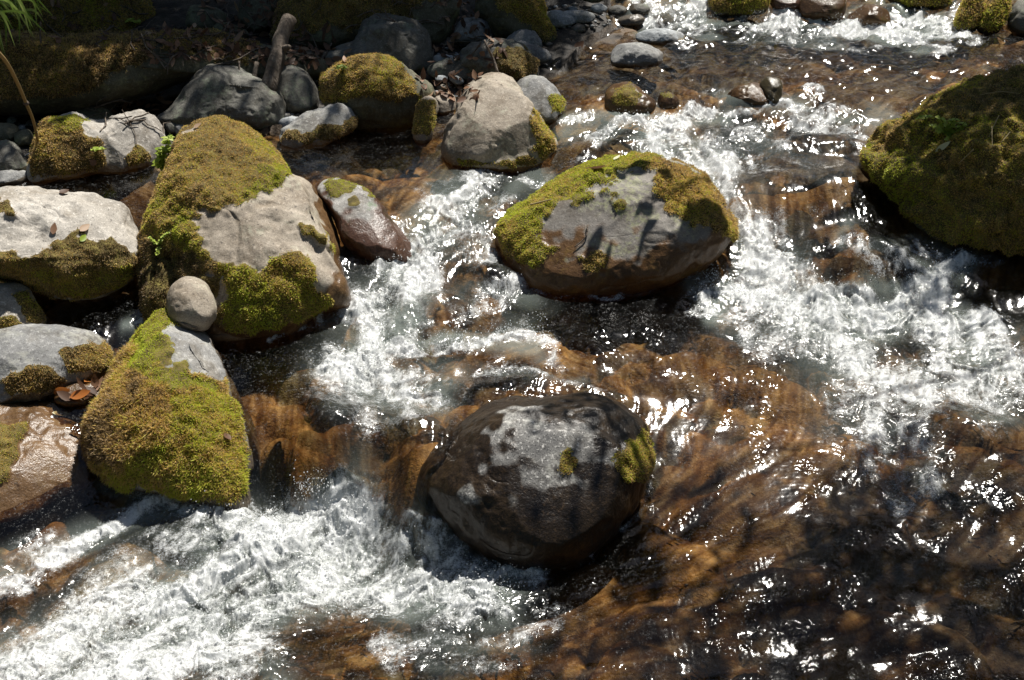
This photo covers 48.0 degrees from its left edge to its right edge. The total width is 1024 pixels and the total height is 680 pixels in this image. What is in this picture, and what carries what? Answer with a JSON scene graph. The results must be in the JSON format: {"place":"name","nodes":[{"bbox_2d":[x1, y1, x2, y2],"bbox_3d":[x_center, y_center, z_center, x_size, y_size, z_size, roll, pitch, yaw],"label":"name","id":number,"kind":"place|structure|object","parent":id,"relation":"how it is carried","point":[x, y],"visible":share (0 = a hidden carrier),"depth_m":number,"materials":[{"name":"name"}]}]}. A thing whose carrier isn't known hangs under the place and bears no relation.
{"place":"outdoors","nodes":[
{"label":"outdoors","id":0,"kind":"place"},
{"bbox_2d":[0,0,1023,679],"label":"stream bed","id":1,"kind":"object","parent":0,"point":[976,608],"visible":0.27,"depth_m":4.14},
{"bbox_2d":[0,123,18,140],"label":"stone","id":2,"kind":"object","parent":1,"relation":"on","point":[8,131],"visible":0.82,"depth_m":5.43,"materials":[{"name":"grey stone"}]},
{"bbox_2d":[0,170,27,186],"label":"stone","id":3,"kind":"object","parent":1,"relation":"on","point":[11,177],"visible":0.98,"depth_m":5.15,"materials":[{"name":"grey stone"}]},
{"bbox_2d":[0,139,27,170],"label":"stone","id":4,"kind":"object","parent":1,"relation":"on","point":[12,156],"visible":0.76,"depth_m":5.25,"materials":[{"name":"stone"}]},
{"bbox_2d":[14,129,33,146],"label":"stone","id":5,"kind":"object","parent":1,"relation":"on","point":[23,137],"visible":0.92,"depth_m":5.40,"materials":[{"name":"grey stone"}]},
{"bbox_2d":[0,281,49,328],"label":"boulder","id":6,"kind":"object","parent":1,"relation":"on","point":[19,304],"visible":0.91,"depth_m":4.29,"materials":[{"name":"grey stone"}]},
{"bbox_2d":[0,0,51,55],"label":"grass tuft","id":7,"kind":"object","parent":1,"relation":"on","point":[19,6],"visible":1,"depth_m":5.13,"materials":[{"name":"green plant"}]},
{"bbox_2d":[0,401,95,522],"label":"boulder","id":8,"kind":"object","parent":1,"relation":"on","point":[40,450],"visible":0.88,"depth_m":3.86,"materials":[{"name":"brown stone"}]},
{"bbox_2d":[0,324,116,403],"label":"boulder","id":9,"kind":"object","parent":1,"relation":"on","point":[40,362],"visible":0.97,"depth_m":4.09,"materials":[{"name":"grey stone"}]},
{"bbox_2d":[0,186,138,302],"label":"boulder","id":10,"kind":"object","parent":1,"relation":"on","point":[63,262],"visible":0.94,"depth_m":4.39,"materials":[{"name":"grey stone"}]},
{"bbox_2d":[50,223,56,233],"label":"leaf","id":11,"kind":"object","parent":10,"relation":"on","point":[53,229],"visible":1,"depth_m":4.36,"materials":[{"name":"brown plant"}]},
{"bbox_2d":[59,189,68,192],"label":"leaf","id":12,"kind":"object","parent":10,"relation":"on","point":[63,190],"visible":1,"depth_m":4.53,"materials":[{"name":"brown plant"}]},
{"bbox_2d":[80,235,85,240],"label":"leaf","id":13,"kind":"object","parent":10,"relation":"on","point":[82,237],"visible":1,"depth_m":4.38,"materials":[{"name":"green plant"}]},
{"bbox_2d":[79,224,89,230],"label":"leaf","id":14,"kind":"object","parent":10,"relation":"on","point":[84,227],"visible":1,"depth_m":4.40,"materials":[{"name":"beige plant"}]},
{"bbox_2d":[54,382,100,407],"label":"rock","id":15,"kind":"object","parent":1,"relation":"on","point":[59,401],"visible":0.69,"depth_m":4.08,"materials":[{"name":"brown stone"}]},
{"bbox_2d":[54,387,69,394],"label":"leaf","id":16,"kind":"object","parent":15,"relation":"on","point":[61,389],"visible":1,"depth_m":4.07,"materials":[{"name":"brown plant"}]},
{"bbox_2d":[70,389,90,398],"bbox_3d":[-1.525,0.192,4.060,0.068,0.022,0.034,0,28,0],"label":"leaf","id":17,"kind":"object","parent":15,"relation":"on","point":[79,394],"visible":1,"depth_m":4.06,"materials":[{"name":"orange plant"}]},
{"bbox_2d":[75,106,112,119],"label":"stone","id":18,"kind":"object","parent":1,"relation":"on","point":[88,112],"visible":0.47,"depth_m":5.71,"materials":[{"name":"grey stone"}]},
{"bbox_2d":[26,109,165,184],"bbox_3d":[-1.931,-0.908,5.330,0.636,0.292,0.376,-9,29,-17],"label":"boulder","id":19,"kind":"object","parent":1,"relation":"on","point":[63,146],"visible":0.95,"depth_m":5.23,"materials":[{"name":"grey stone"}]},
{"bbox_2d":[0,52,38,141],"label":"reed stalk","id":20,"kind":"object","parent":19,"relation":"on","point":[10,69],"visible":1,"depth_m":4.86,"materials":[{"name":"plant"}]},
{"bbox_2d":[90,146,104,150],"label":"plant","id":21,"kind":"object","parent":19,"relation":"on","point":[97,148],"visible":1,"depth_m":5.17,"materials":[{"name":"green plant"}]},
{"bbox_2d":[0,26,328,115],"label":"boulder","id":22,"kind":"object","parent":1,"relation":"on","point":[70,72],"visible":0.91,"depth_m":5.67,"materials":[{"name":"green plant"}]},
{"bbox_2d":[78,308,261,526],"bbox_3d":[-1.175,0.278,4.102,0.636,0.604,0.867,0,28,0],"label":"boulder","id":23,"kind":"object","parent":1,"relation":"on","point":[163,414],"visible":0.94,"depth_m":3.83,"materials":[{"name":"green plant"}]},
{"bbox_2d":[177,321,197,328],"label":"twig","id":24,"kind":"object","parent":23,"relation":"on","point":[186,325],"visible":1,"depth_m":4.16,"materials":[{"name":"wood"}]},
{"bbox_2d":[166,276,216,331],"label":"boulder","id":25,"kind":"object","parent":23,"relation":"on","point":[190,301],"visible":0.98,"depth_m":4.18,"materials":[{"name":"grey stone"}]},
{"bbox_2d":[201,343,229,360],"bbox_3d":[-1.112,0.047,4.303,0.011,0.219,0.262,3,28,5],"label":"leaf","id":26,"kind":"object","parent":23,"relation":"on","point":[223,356],"visible":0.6,"depth_m":4.39,"materials":[{"name":"brown plant"}]},
{"bbox_2d":[224,433,230,439],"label":"leaf","id":27,"kind":"object","parent":23,"relation":"on","point":[227,436],"visible":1,"depth_m":3.84,"materials":[{"name":"brown plant"}]},
{"bbox_2d":[164,121,176,133],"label":"stone","id":28,"kind":"object","parent":1,"relation":"on","point":[170,127],"visible":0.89,"depth_m":5.66,"materials":[{"name":"stone"}]},
{"bbox_2d":[175,124,183,134],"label":"stone","id":29,"kind":"object","parent":1,"relation":"on","point":[178,128],"visible":0.3,"depth_m":5.66,"materials":[{"name":"grey stone"}]},
{"bbox_2d":[185,4,229,28],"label":"stone","id":30,"kind":"object","parent":1,"relation":"on","point":[191,18],"visible":0.62,"depth_m":6.73,"materials":[{"name":"grey stone"}]},
{"bbox_2d":[157,64,285,129],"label":"boulder","id":31,"kind":"object","parent":1,"relation":"on","point":[235,94],"visible":0.8,"depth_m":5.72,"materials":[{"name":"stone"}]},
{"bbox_2d":[252,61,258,76],"bbox_3d":[-1.316,-1.372,5.887,0.027,0.102,0.076,9,29,16],"label":"stick","id":32,"kind":"object","parent":31,"relation":"on","point":[255,68],"visible":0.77,"depth_m":5.88,"materials":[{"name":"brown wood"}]},
{"bbox_2d":[261,13,296,90],"bbox_3d":[-1.183,-1.459,5.901,0.130,0.370,0.368,8,29,15],"label":"log","id":33,"kind":"object","parent":31,"relation":"on","point":[280,47],"visible":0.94,"depth_m":5.86,"materials":[{"name":"brown wood"}]},
{"bbox_2d":[213,22,248,37],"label":"stone","id":34,"kind":"object","parent":1,"relation":"on","point":[219,26],"visible":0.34,"depth_m":6.68,"materials":[{"name":"grey stone"}]},
{"bbox_2d":[135,115,353,356],"bbox_3d":[-1.080,-0.452,4.742,0.904,0.813,1.204,0,28,0],"label":"boulder","id":35,"kind":"object","parent":1,"relation":"on","point":[239,211],"visible":0.88,"depth_m":4.42,"materials":[{"name":"green plant"}]},
{"bbox_2d":[147,231,169,254],"bbox_3d":[-1.358,-0.377,4.431,0.054,0.084,0.077,22,35,35],"label":"plant","id":36,"kind":"object","parent":35,"relation":"on","point":[158,243],"visible":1,"depth_m":4.43,"materials":[{"name":"green plant"}]},
{"bbox_2d":[151,134,173,170],"bbox_3d":[-1.443,-0.769,4.752,0.107,0.173,0.082,0,28,0],"label":"plant","id":37,"kind":"object","parent":35,"relation":"on","point":[162,152],"visible":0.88,"depth_m":4.75,"materials":[{"name":"green plant"}]},
{"bbox_2d":[7,0,495,145],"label":"twig litter","id":38,"kind":"object","parent":1,"relation":"on","point":[222,63],"visible":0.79,"depth_m":6.08,"materials":[{"name":"brown plant"}]},
{"bbox_2d":[238,0,277,32],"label":"stone","id":39,"kind":"object","parent":1,"relation":"on","point":[256,5],"visible":0.65,"depth_m":6.76,"materials":[{"name":"grey stone"}]},
{"bbox_2d":[10,0,506,400],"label":"leaf litter","id":40,"kind":"object","parent":1,"relation":"on","point":[96,382],"visible":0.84,"depth_m":6.07,"materials":[{"name":"plant"}]},
{"bbox_2d":[279,116,296,126],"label":"stone","id":41,"kind":"object","parent":1,"relation":"on","point":[285,121],"visible":0.41,"depth_m":5.83,"materials":[{"name":"grey stone"}]},
{"bbox_2d":[278,64,318,113],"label":"boulder","id":42,"kind":"object","parent":1,"relation":"on","point":[297,89],"visible":0.71,"depth_m":5.93,"materials":[{"name":"stone"}]},
{"bbox_2d":[294,47,325,56],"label":"stone","id":43,"kind":"object","parent":1,"relation":"on","point":[313,52],"visible":0.11,"depth_m":6.46,"materials":[{"name":"grey stone"}]},
{"bbox_2d":[279,103,358,151],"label":"rock","id":44,"kind":"object","parent":1,"relation":"on","point":[322,126],"visible":0.99,"depth_m":5.65,"materials":[{"name":"grey stone"}]},
{"bbox_2d":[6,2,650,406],"bbox_3d":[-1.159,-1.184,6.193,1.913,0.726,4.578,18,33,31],"label":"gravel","id":45,"kind":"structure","parent":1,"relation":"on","point":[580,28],"depth_m":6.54,"materials":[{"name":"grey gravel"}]},
{"bbox_2d":[269,0,459,50],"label":"boulder","id":46,"kind":"object","parent":1,"relation":"on","point":[339,16],"visible":0.5,"depth_m":6.57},
{"bbox_2d":[316,177,414,267],"bbox_3d":[-0.635,-0.500,4.860,0.521,0.325,0.293,25,37,39],"label":"boulder","id":47,"kind":"object","parent":1,"relation":"on","point":[367,227],"visible":0.96,"depth_m":4.76,"materials":[{"name":"grey stone"}]},
{"bbox_2d":[318,52,435,133],"bbox_3d":[-0.699,-1.272,5.929,0.607,0.419,0.391,0,28,0],"label":"boulder","id":48,"kind":"object","parent":1,"relation":"on","point":[385,91],"visible":0.97,"depth_m":5.81,"materials":[{"name":"green plant"}]},
{"bbox_2d":[334,64,346,69],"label":"plant","id":49,"kind":"object","parent":48,"relation":"on","point":[340,67],"visible":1,"depth_m":5.77,"materials":[{"name":"green plant"}]},
{"bbox_2d":[325,13,433,72],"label":"boulder","id":50,"kind":"object","parent":1,"relation":"on","point":[406,41],"visible":0.68,"depth_m":6.37,"materials":[{"name":"stone"}]},
{"bbox_2d":[435,75,447,81],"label":"stone","id":51,"kind":"object","parent":1,"relation":"on","point":[439,78],"visible":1,"depth_m":6.29,"materials":[{"name":"grey stone"}]},
{"bbox_2d":[433,54,454,61],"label":"stone","id":52,"kind":"object","parent":1,"relation":"on","point":[438,57],"visible":0.54,"depth_m":6.51,"materials":[{"name":"grey stone"}]},
{"bbox_2d":[427,58,470,79],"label":"stone","id":53,"kind":"object","parent":1,"relation":"on","point":[441,69],"visible":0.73,"depth_m":6.33,"materials":[{"name":"stone"}]},
{"bbox_2d":[449,76,463,84],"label":"stone","id":54,"kind":"object","parent":1,"relation":"on","point":[456,82],"visible":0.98,"depth_m":6.28,"materials":[{"name":"grey stone"}]},
{"bbox_2d":[454,17,492,44],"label":"stone","id":55,"kind":"object","parent":1,"relation":"on","point":[460,29],"visible":0.77,"depth_m":6.74,"materials":[{"name":"grey stone"}]},
{"bbox_2d":[441,72,557,180],"bbox_3d":[-0.059,-1.015,5.527,0.560,0.443,0.648,0,28,0],"label":"boulder","id":56,"kind":"object","parent":1,"relation":"on","point":[499,125],"visible":0.98,"depth_m":5.33,"materials":[{"name":"grey stone"}]},
{"bbox_2d":[484,40,498,71],"bbox_3d":[-0.099,-1.389,5.659,0.098,0.166,0.032,18,33,31],"label":"twig","id":57,"kind":"object","parent":56,"relation":"on","point":[493,60],"visible":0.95,"depth_m":5.66,"materials":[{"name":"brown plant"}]},
{"bbox_2d":[459,38,539,81],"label":"boulder","id":58,"kind":"object","parent":1,"relation":"on","point":[519,62],"visible":0.82,"depth_m":6.30,"materials":[{"name":"stone"}]},
{"bbox_2d":[474,0,556,44],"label":"boulder","id":59,"kind":"object","parent":1,"relation":"on","point":[504,19],"visible":0.9,"depth_m":6.70,"materials":[{"name":"green plant"}]},
{"bbox_2d":[506,29,542,46],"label":"stone","id":60,"kind":"object","parent":1,"relation":"on","point":[529,36],"visible":0.6,"depth_m":6.65,"materials":[{"name":"grey stone"}]},
{"bbox_2d":[517,40,551,63],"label":"stone","id":61,"kind":"object","parent":1,"relation":"on","point":[542,55],"visible":0.31,"depth_m":6.47,"materials":[{"name":"grey stone"}]},
{"bbox_2d":[417,392,656,580],"bbox_3d":[0.082,0.484,3.799,0.803,0.559,0.734,0,28,0],"label":"boulder","id":62,"kind":"object","parent":1,"relation":"on","point":[552,484],"visible":0.97,"depth_m":3.57,"materials":[{"name":"stone"}]},
{"bbox_2d":[517,75,566,128],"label":"boulder","id":63,"kind":"object","parent":1,"relation":"on","point":[545,97],"visible":0.8,"depth_m":5.71,"materials":[{"name":"grey stone"}]},
{"bbox_2d":[546,10,574,27],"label":"stone","id":64,"kind":"object","parent":1,"relation":"on","point":[559,19],"visible":0.88,"depth_m":6.87,"materials":[{"name":"grey stone"}]},
{"bbox_2d":[564,10,594,23],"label":"stone","id":65,"kind":"object","parent":1,"relation":"on","point":[581,16],"visible":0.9,"depth_m":6.91,"materials":[{"name":"grey stone"}]},
{"bbox_2d":[583,0,602,2],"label":"stone","id":66,"kind":"object","parent":1,"relation":"on","point":[593,1],"visible":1,"depth_m":7.09,"materials":[{"name":"grey stone"}]},
{"bbox_2d":[591,3,606,12],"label":"stone","id":67,"kind":"object","parent":1,"relation":"on","point":[598,8],"visible":1,"depth_m":7.01,"materials":[{"name":"grey stone"}]},
{"bbox_2d":[494,151,739,303],"bbox_3d":[0.446,-0.492,4.891,1.060,0.549,0.802,0,28,0],"label":"boulder","id":68,"kind":"object","parent":1,"relation":"on","point":[654,221],"visible":0.98,"depth_m":4.67,"materials":[{"name":"grey stone"}]},
{"bbox_2d":[530,199,551,205],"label":"twig","id":69,"kind":"object","parent":68,"relation":"on","point":[540,202],"visible":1,"depth_m":4.78,"materials":[{"name":"wood"}]},
{"bbox_2d":[575,225,588,246],"bbox_3d":[0.287,-0.417,4.626,0.025,0.074,0.088,21,34,33],"label":"twig","id":70,"kind":"object","parent":68,"relation":"on","point":[584,237],"visible":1,"depth_m":4.62,"materials":[{"name":"wood"}]},
{"bbox_2d":[586,165,604,168],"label":"leaf","id":71,"kind":"object","parent":68,"relation":"on","point":[596,167],"visible":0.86,"depth_m":4.83,"materials":[{"name":"plant"}]},
{"bbox_2d":[608,5,627,16],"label":"stone","id":72,"kind":"object","parent":1,"relation":"on","point":[621,10],"visible":1,"depth_m":7.10,"materials":[{"name":"stone"}]},
{"bbox_2d":[604,81,655,116],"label":"rock","id":73,"kind":"object","parent":1,"relation":"on","point":[630,98],"visible":0.92,"depth_m":5.75,"materials":[{"name":"stone"}]},
{"bbox_2d":[617,14,644,26],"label":"stone","id":74,"kind":"object","parent":1,"relation":"on","point":[631,20],"visible":1,"depth_m":7.03,"materials":[{"name":"grey stone"}]},
{"bbox_2d":[610,42,663,69],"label":"rock","id":75,"kind":"object","parent":1,"relation":"on","point":[632,55],"visible":0.95,"depth_m":6.31,"materials":[{"name":"grey stone"}]},
{"bbox_2d":[628,3,649,14],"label":"stone","id":76,"kind":"object","parent":1,"relation":"on","point":[639,8],"visible":0.96,"depth_m":7.12,"materials":[{"name":"stone"}]},
{"bbox_2d":[707,0,770,18],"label":"rock","id":77,"kind":"object","parent":1,"relation":"on","point":[722,9],"visible":0.98,"depth_m":7.05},
{"bbox_2d":[726,82,772,107],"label":"rock","id":78,"kind":"object","parent":1,"relation":"on","point":[747,92],"visible":0.88,"depth_m":5.80,"materials":[{"name":"stone"}]},
{"bbox_2d":[769,0,800,10],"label":"rock","id":79,"kind":"object","parent":1,"relation":"on","point":[789,4],"visible":0.89,"depth_m":7.06,"materials":[{"name":"stone"}]},
{"bbox_2d":[796,0,846,23],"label":"rock","id":80,"kind":"object","parent":1,"relation":"on","point":[825,10],"visible":0.91,"depth_m":7.03,"materials":[{"name":"brown stone"}]},
{"bbox_2d":[845,4,890,25],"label":"rock","id":81,"kind":"object","parent":1,"relation":"on","point":[870,14],"visible":0.91,"depth_m":7.00,"materials":[{"name":"brown stone"}]},
{"bbox_2d":[888,0,952,10],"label":"rock","id":82,"kind":"object","parent":1,"relation":"on","point":[919,5],"visible":0.94,"depth_m":7.13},
{"bbox_2d":[858,64,1023,256],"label":"boulder","id":83,"kind":"object","parent":1,"relation":"on","point":[974,198],"visible":0.99,"depth_m":4.86,"materials":[{"name":"green plant"}]},
{"bbox_2d":[916,114,931,119],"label":"plant","id":84,"kind":"object","parent":83,"relation":"on","point":[924,116],"visible":1,"depth_m":4.99,"materials":[{"name":"green plant"}]},
{"bbox_2d":[935,141,950,151],"bbox_3d":[1.823,-0.818,4.864,0.053,0.053,0.007,11,30,20],"label":"leaf","id":85,"kind":"object","parent":83,"relation":"on","point":[943,146],"visible":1,"depth_m":4.87,"materials":[{"name":"green plant"}]},
{"bbox_2d":[929,115,966,140],"bbox_3d":[1.843,-0.899,4.874,0.143,0.098,0.083,0,28,0],"label":"plant","id":86,"kind":"object","parent":83,"relation":"on","point":[945,128],"visible":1,"depth_m":4.87,"materials":[{"name":"green plant"}]},
{"bbox_2d":[979,91,1019,95],"bbox_3d":[2.090,-1.054,4.933,0.161,0.036,0.028,13,31,23],"label":"straw","id":87,"kind":"object","parent":83,"relation":"on","point":[998,91],"visible":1,"depth_m":4.92,"materials":[{"name":"plant"}]},
{"bbox_2d":[953,0,987,33],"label":"rock","id":88,"kind":"object","parent":1,"relation":"on","point":[968,15],"visible":0.88,"depth_m":6.84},
{"bbox_2d":[977,0,1011,35],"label":"rock","id":89,"kind":"object","parent":1,"relation":"on","point":[995,16],"visible":0.94,"depth_m":6.80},
{"bbox_2d":[1007,0,1023,39],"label":"rock","id":90,"kind":"object","parent":1,"relation":"on","point":[1015,22],"visible":0.96,"depth_m":6.78,"materials":[{"name":"stone"}]},
{"bbox_2d":[0,0,1023,679],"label":"water","id":91,"kind":"structure","parent":0,"point":[986,332],"depth_m":3.92,"materials":[{"name":"liquid"}]},
{"bbox_2d":[0,0,156,34],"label":"boulder","id":92,"kind":"object","parent":91,"relation":"on","point":[89,15],"visible":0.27,"depth_m":6.64,"materials":[{"name":"green plant"}]},
{"bbox_2d":[125,18,140,23],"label":"plant","id":93,"kind":"object","parent":92,"relation":"on","point":[134,21],"visible":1,"depth_m":6.82,"materials":[{"name":"green plant"}]},
{"bbox_2d":[411,96,438,146],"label":"rock","id":94,"kind":"object","parent":91,"relation":"on","point":[424,118],"visible":1,"depth_m":5.66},
{"bbox_2d":[435,93,455,116],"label":"stone","id":95,"kind":"object","parent":91,"relation":"in","point":[446,105],"visible":0.81,"depth_m":6.00,"materials":[{"name":"grey stone"}]},
{"bbox_2d":[3,0,1022,679],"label":"spray","id":96,"kind":"object","parent":91,"relation":"on","point":[369,358],"visible":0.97,"depth_m":3.85,"materials":[{"name":"white liquid"}]},
{"bbox_2d":[636,28,684,45],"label":"rock","id":97,"kind":"object","parent":91,"relation":"in","point":[658,36],"visible":0.99,"depth_m":6.69,"materials":[{"name":"grey stone"}]},
{"bbox_2d":[658,91,678,109],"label":"rock","id":98,"kind":"object","parent":91,"relation":"on","point":[668,100],"visible":1,"depth_m":5.77,"materials":[{"name":"stone"}]},
{"bbox_2d":[760,76,782,105],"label":"rock","id":99,"kind":"object","parent":91,"relation":"on","point":[772,88],"visible":0.96,"depth_m":5.79,"materials":[{"name":"grey stone"}]},
{"bbox_2d":[574,41,583,47],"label":"leaf","id":100,"kind":"object","parent":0,"point":[579,44],"visible":0.84,"depth_m":6.72,"materials":[{"name":"brown plant"}]}
]}

